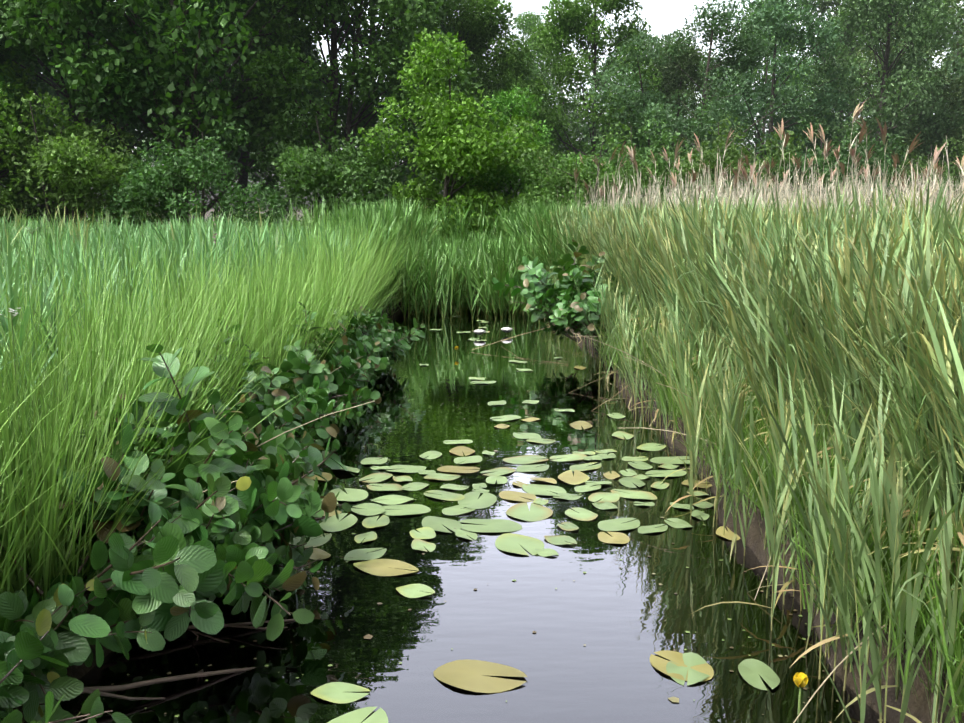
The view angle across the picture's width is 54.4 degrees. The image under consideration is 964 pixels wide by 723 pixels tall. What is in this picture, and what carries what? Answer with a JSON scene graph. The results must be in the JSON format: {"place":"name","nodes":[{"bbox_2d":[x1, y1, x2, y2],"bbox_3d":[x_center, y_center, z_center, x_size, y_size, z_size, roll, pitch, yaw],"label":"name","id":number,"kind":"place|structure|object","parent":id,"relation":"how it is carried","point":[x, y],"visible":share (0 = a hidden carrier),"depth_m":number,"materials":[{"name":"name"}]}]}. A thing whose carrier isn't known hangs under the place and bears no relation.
{"place":"outdoors","nodes":[
{"label":"outdoors","id":0,"kind":"place"},
{"bbox_2d":[0,422,250,722],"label":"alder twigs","id":1,"kind":"object","parent":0,"point":[49,639],"visible":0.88,"depth_m":2.79,"materials":[{"name":"green plant"}]},
{"bbox_2d":[24,302,887,722],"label":"water","id":2,"kind":"structure","parent":0,"point":[614,606],"depth_m":3.63,"materials":[{"name":"black liquid"}]},
{"bbox_2d":[81,325,640,700],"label":"branches","id":3,"kind":"object","parent":2,"relation":"in","point":[103,690],"visible":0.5,"depth_m":3.00,"materials":[{"name":"brown wood"}]},
{"bbox_2d":[385,228,561,324],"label":"grass","id":4,"kind":"structure","parent":2,"relation":"in","point":[454,274],"depth_m":13.13,"materials":[{"name":"green plant"}]},
{"bbox_2d":[473,329,485,336],"bbox_3d":[-0.029,-0.186,11.104,0.150,0.394,0.153,0,9,-1],"label":"water lily flower","id":5,"kind":"object","parent":2,"relation":"in","point":[479,332],"visible":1,"depth_m":11.04,"materials":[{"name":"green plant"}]},
{"bbox_2d":[111,312,882,722],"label":"floating debris","id":6,"kind":"object","parent":2,"relation":"on","point":[367,636],"visible":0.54,"depth_m":3.38,"materials":[{"name":"brown plant"}]},
{"bbox_2d":[501,327,512,334],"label":"water lily flower","id":7,"kind":"object","parent":2,"relation":"in","point":[506,329],"visible":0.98,"depth_m":11.24,"materials":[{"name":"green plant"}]},
{"bbox_2d":[289,316,779,722],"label":"water lily pads","id":8,"kind":"object","parent":2,"relation":"on","point":[690,668],"visible":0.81,"depth_m":4.61,"materials":[{"name":"green plant"}]},
{"bbox_2d":[793,672,808,714],"bbox_3d":[0.957,1.150,2.843,0.044,0.427,0.043,0,9,-1],"label":"yellow water-lily flower","id":9,"kind":"object","parent":2,"relation":"in","point":[800,680],"visible":1,"depth_m":2.81,"materials":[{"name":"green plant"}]},
{"bbox_2d":[1,209,963,722],"bbox_3d":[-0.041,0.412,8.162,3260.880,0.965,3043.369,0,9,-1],"label":"ground","id":10,"kind":"structure","parent":0,"point":[919,705],"depth_m":3.15,"materials":[{"name":"brown soil"}]},
{"bbox_2d":[0,5,23,81],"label":"alder tree","id":11,"kind":"object","parent":10,"relation":"on","point":[3,59],"visible":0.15,"depth_m":20.98,"materials":[{"name":"green plant"}]},
{"bbox_2d":[2,41,53,131],"bbox_3d":[-16.755,-11.199,25.509,8.074,16.579,8.549,-1,9,-4],"label":"alder tree","id":12,"kind":"object","parent":10,"relation":"on","point":[34,64],"visible":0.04,"depth_m":27.54,"materials":[{"name":"green plant"}]},
{"bbox_2d":[0,45,109,225],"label":"young alder tree","id":13,"kind":"object","parent":10,"relation":"on","point":[7,125],"visible":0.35,"depth_m":19.48,"materials":[{"name":"green plant"}]},
{"bbox_2d":[1,1,131,194],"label":"alder tree","id":14,"kind":"object","parent":10,"relation":"on","point":[52,95],"depth_m":33.09,"materials":[{"name":"green plant"}]},
{"bbox_2d":[0,92,182,229],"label":"willow shrub","id":15,"kind":"object","parent":10,"relation":"on","point":[63,162],"visible":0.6,"depth_m":18.30,"materials":[{"name":"green plant"}]},
{"bbox_2d":[1,0,207,215],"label":"alder tree","id":16,"kind":"object","parent":10,"relation":"on","point":[52,81],"visible":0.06,"depth_m":27.40,"materials":[{"name":"green plant"}]},
{"bbox_2d":[0,217,218,476],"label":"bank wildflowers","id":17,"kind":"object","parent":10,"relation":"on","point":[13,311],"visible":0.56,"depth_m":3.34,"materials":[{"name":"green plant"}]},
{"bbox_2d":[0,0,244,211],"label":"alder tree","id":18,"kind":"object","parent":10,"relation":"on","point":[122,113],"visible":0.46,"depth_m":20.12,"materials":[{"name":"green plant"}]},
{"bbox_2d":[12,293,293,526],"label":"grass","id":19,"kind":"structure","parent":10,"relation":"on","point":[74,388],"depth_m":4.75,"materials":[{"name":"green plant"}]},
{"bbox_2d":[0,0,344,225],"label":"alder tree","id":20,"kind":"object","parent":10,"relation":"on","point":[17,18],"visible":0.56,"depth_m":19.22,"materials":[{"name":"green plant"}]},
{"bbox_2d":[82,119,289,233],"bbox_3d":[-5.573,-3.271,18.876,4.145,3.233,3.522,2,9,11],"label":"willow shrub","id":21,"kind":"object","parent":10,"relation":"on","point":[185,173],"visible":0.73,"depth_m":17.91,"materials":[{"name":"green plant"}]},
{"bbox_2d":[136,60,273,218],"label":"alder tree","id":22,"kind":"object","parent":10,"relation":"on","point":[199,156],"depth_m":50.48,"materials":[{"name":"green plant"}]},
{"bbox_2d":[0,202,423,602],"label":"edge grass","id":23,"kind":"structure","parent":10,"relation":"on","point":[115,368],"depth_m":4.09,"materials":[{"name":"green plant"}]},
{"bbox_2d":[0,200,425,460],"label":"grass","id":24,"kind":"structure","parent":10,"relation":"on","point":[162,232],"depth_m":8.14,"materials":[{"name":"green plant"}]},
{"bbox_2d":[117,0,325,211],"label":"alder tree","id":25,"kind":"object","parent":10,"relation":"on","point":[262,142],"depth_m":34.01,"materials":[{"name":"green plant"}]},
{"bbox_2d":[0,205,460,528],"bbox_3d":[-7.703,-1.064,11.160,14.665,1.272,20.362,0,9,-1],"label":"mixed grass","id":26,"kind":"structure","parent":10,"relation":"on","point":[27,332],"depth_m":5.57,"materials":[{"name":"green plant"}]},
{"bbox_2d":[49,296,429,640],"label":"alder bush","id":27,"kind":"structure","parent":10,"relation":"on","point":[250,546],"depth_m":3.59,"materials":[{"name":"green plant"}]},
{"bbox_2d":[89,0,392,218],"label":"alder tree","id":28,"kind":"object","parent":10,"relation":"on","point":[243,179],"visible":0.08,"depth_m":26.86,"materials":[{"name":"green plant"}]},
{"bbox_2d":[225,35,329,223],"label":"alder tree","id":29,"kind":"object","parent":10,"relation":"on","point":[250,175],"depth_m":47.56,"materials":[{"name":"green plant"}]},
{"bbox_2d":[247,105,407,228],"bbox_3d":[-3.482,-3.689,20.178,3.914,3.664,4.605,0,9,-1],"label":"willow shrub","id":30,"kind":"object","parent":10,"relation":"on","point":[329,179],"visible":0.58,"depth_m":19.13,"materials":[{"name":"green plant"}]},
{"bbox_2d":[195,0,482,209],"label":"alder tree","id":31,"kind":"object","parent":10,"relation":"on","point":[412,16],"visible":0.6,"depth_m":22.12,"materials":[{"name":"green plant"}]},
{"bbox_2d":[242,202,455,319],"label":"grass","id":32,"kind":"structure","parent":10,"relation":"on","point":[378,297],"depth_m":10.88,"materials":[{"name":"green plant"}]},
{"bbox_2d":[262,1,458,206],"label":"alder tree","id":33,"kind":"object","parent":10,"relation":"on","point":[350,32],"visible":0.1,"depth_m":27.59,"materials":[{"name":"green plant"}]},
{"bbox_2d":[359,6,496,207],"bbox_3d":[-1.898,-8.981,31.956,4.969,10.084,5.281,-1,9,-3],"label":"alder tree","id":34,"kind":"object","parent":10,"relation":"on","point":[443,25],"visible":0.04,"depth_m":30.75,"materials":[{"name":"green plant"}]},
{"bbox_2d":[383,60,509,203],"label":"tree","id":35,"kind":"object","parent":10,"relation":"on","point":[485,133],"depth_m":45.03,"materials":[{"name":"green plant"}]},
{"bbox_2d":[206,194,699,306],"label":"grass","id":36,"kind":"structure","parent":10,"relation":"on","point":[405,212],"depth_m":14.03,"materials":[{"name":"green plant"}]},
{"bbox_2d":[358,27,553,242],"bbox_3d":[-0.349,-4.115,18.610,3.719,4.790,3.994,-4,10,-24],"label":"young alder tree","id":37,"kind":"object","parent":10,"relation":"on","point":[452,149],"visible":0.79,"depth_m":17.90,"materials":[{"name":"green plant"}]},
{"bbox_2d":[401,0,559,213],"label":"alder tree","id":38,"kind":"object","parent":10,"relation":"on","point":[479,30],"visible":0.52,"depth_m":26.17,"materials":[{"name":"green plant"}]},
{"bbox_2d":[433,83,588,212],"bbox_3d":[0.471,-3.864,19.752,3.196,3.926,2.975,4,10,21],"label":"young alder tree","id":39,"kind":"object","parent":10,"relation":"on","point":[512,179],"visible":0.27,"depth_m":19.64,"materials":[{"name":"green plant"}]},
{"bbox_2d":[141,297,887,722],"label":"dead reed leaves","id":40,"kind":"object","parent":10,"relation":"on","point":[653,429],"visible":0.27,"depth_m":4.16,"materials":[{"name":"beige plant"}]},
{"bbox_2d":[498,10,580,204],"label":"alder tree","id":41,"kind":"object","parent":10,"relation":"on","point":[533,20],"visible":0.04,"depth_m":48.23,"materials":[{"name":"green plant"}]},
{"bbox_2d":[492,240,634,341],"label":"alder shrub","id":42,"kind":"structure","parent":10,"relation":"on","point":[565,309],"depth_m":9.33,"materials":[{"name":"green plant"}]},
{"bbox_2d":[509,121,658,223],"bbox_3d":[2.222,-2.949,17.635,3.131,2.982,3.684,4,10,23],"label":"willow shrub","id":43,"kind":"object","parent":10,"relation":"on","point":[570,188],"visible":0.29,"depth_m":17.48,"materials":[{"name":"green plant"}]},
{"bbox_2d":[520,0,674,166],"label":"alder tree","id":44,"kind":"object","parent":10,"relation":"on","point":[574,21],"visible":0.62,"depth_m":26.96,"materials":[{"name":"green plant"}]},
{"bbox_2d":[515,19,700,195],"bbox_3d":[4.573,-8.497,34.943,7.595,8.153,5.706,4,10,22],"label":"willow tree","id":45,"kind":"object","parent":10,"relation":"on","point":[570,114],"visible":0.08,"depth_m":34.62,"materials":[{"name":"green plant"}]},
{"bbox_2d":[580,58,641,137],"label":"alder tree","id":46,"kind":"object","parent":10,"relation":"on","point":[603,65],"visible":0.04,"depth_m":48.88,"materials":[{"name":"green plant"}]},
{"bbox_2d":[541,118,735,210],"bbox_3d":[3.389,-3.850,21.463,4.605,3.560,3.913,1,9,7],"label":"willow shrub","id":47,"kind":"object","parent":10,"relation":"on","point":[644,158],"visible":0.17,"depth_m":20.25,"materials":[{"name":"green plant"}]},
{"bbox_2d":[622,24,730,195],"bbox_3d":[6.264,-7.153,30.226,3.683,7.028,3.970,-6,11,-31],"label":"birch tree","id":48,"kind":"object","parent":10,"relation":"on","point":[686,63],"visible":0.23,"depth_m":29.18,"materials":[{"name":"green plant"}]},
{"bbox_2d":[640,33,722,188],"bbox_3d":[7.629,-8.755,37.020,4.230,7.995,4.560,0,9,-2],"label":"birch tree","id":49,"kind":"object","parent":10,"relation":"on","point":[690,92],"visible":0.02,"depth_m":35.66,"materials":[{"name":"green plant"}]},
{"bbox_2d":[575,0,814,197],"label":"willow tree","id":50,"kind":"object","parent":10,"relation":"on","point":[648,106],"visible":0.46,"depth_m":24.95,"materials":[{"name":"green plant"}]},
{"bbox_2d":[700,85,753,155],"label":"alder tree","id":51,"kind":"object","parent":10,"relation":"on","point":[711,100],"visible":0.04,"depth_m":48.65,"materials":[{"name":"green plant"}]},
{"bbox_2d":[636,114,833,206],"bbox_3d":[5.768,-4.211,23.003,5.066,3.790,4.305,-2,10,-13],"label":"willow shrub","id":52,"kind":"object","parent":10,"relation":"on","point":[711,160],"visible":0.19,"depth_m":21.70,"materials":[{"name":"green plant"}]},
{"bbox_2d":[527,174,963,635],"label":"reed bed","id":53,"kind":"object","parent":10,"relation":"on","point":[840,293],"visible":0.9,"depth_m":3.81,"materials":[{"name":"green plant"}]},
{"bbox_2d":[534,97,963,212],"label":"reeds","id":54,"kind":"object","parent":10,"relation":"on","point":[786,137],"visible":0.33,"depth_m":14.33,"materials":[{"name":"beige plant"}]},
{"bbox_2d":[537,245,963,722],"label":"reeds","id":55,"kind":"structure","parent":10,"relation":"on","point":[858,551],"depth_m":3.05,"materials":[{"name":"green plant"}]},
{"bbox_2d":[692,0,820,195],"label":"alder tree","id":56,"kind":"object","parent":10,"relation":"on","point":[790,47],"visible":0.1,"depth_m":37.96,"materials":[{"name":"green plant"}]},
{"bbox_2d":[551,282,963,722],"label":"bank grass","id":57,"kind":"structure","parent":10,"relation":"on","point":[923,620],"depth_m":3.19,"materials":[{"name":"green plant"}]},
{"bbox_2d":[556,136,963,241],"bbox_3d":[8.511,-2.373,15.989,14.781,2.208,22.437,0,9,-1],"label":"dry reed bed","id":58,"kind":"object","parent":10,"relation":"on","point":[847,189],"visible":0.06,"depth_m":12.88,"materials":[{"name":"beige plant"}]},
{"bbox_2d":[685,0,858,197],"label":"willow tree","id":59,"kind":"object","parent":10,"relation":"on","point":[783,11],"visible":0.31,"depth_m":30.39,"materials":[{"name":"green plant"}]},
{"bbox_2d":[762,114,909,207],"bbox_3d":[8.583,-4.408,23.953,4.109,3.877,4.836,8,13,42],"label":"willow shrub","id":60,"kind":"object","parent":10,"relation":"on","point":[844,155],"visible":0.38,"depth_m":22.85,"materials":[{"name":"green plant"}]},
{"bbox_2d":[764,3,910,168],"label":"alder tree","id":61,"kind":"object","parent":10,"relation":"on","point":[851,119],"visible":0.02,"depth_m":46.81,"materials":[{"name":"green plant"}]},
{"bbox_2d":[764,0,918,173],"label":"birch tree","id":62,"kind":"object","parent":10,"relation":"on","point":[823,6],"visible":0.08,"depth_m":39.36,"materials":[{"name":"green plant"}]},
{"bbox_2d":[795,0,963,194],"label":"birch tree","id":63,"kind":"object","parent":10,"relation":"on","point":[918,29],"visible":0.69,"depth_m":30.27,"materials":[{"name":"green plant"}]},
{"bbox_2d":[837,0,963,193],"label":"willow tree","id":64,"kind":"object","parent":10,"relation":"on","point":[956,91],"visible":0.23,"depth_m":32.50,"materials":[{"name":"green plant"}]},
{"bbox_2d":[854,0,961,143],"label":"alder tree","id":65,"kind":"object","parent":10,"relation":"on","point":[929,47],"depth_m":50.32,"materials":[{"name":"green plant"}]},
{"bbox_2d":[853,137,963,204],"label":"willow shrub","id":66,"kind":"object","parent":10,"relation":"on","point":[922,163],"visible":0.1,"depth_m":24.05,"materials":[{"name":"green plant"}]},
{"bbox_2d":[872,0,963,175],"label":"willow tree","id":67,"kind":"object","parent":10,"relation":"on","point":[959,72],"visible":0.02,"depth_m":39.01,"materials":[{"name":"green plant"}]},
{"bbox_2d":[34,0,963,208],"label":"sky","id":68,"kind":"structure","parent":0,"point":[663,16],"materials":[{"name":"white"}]}
]}

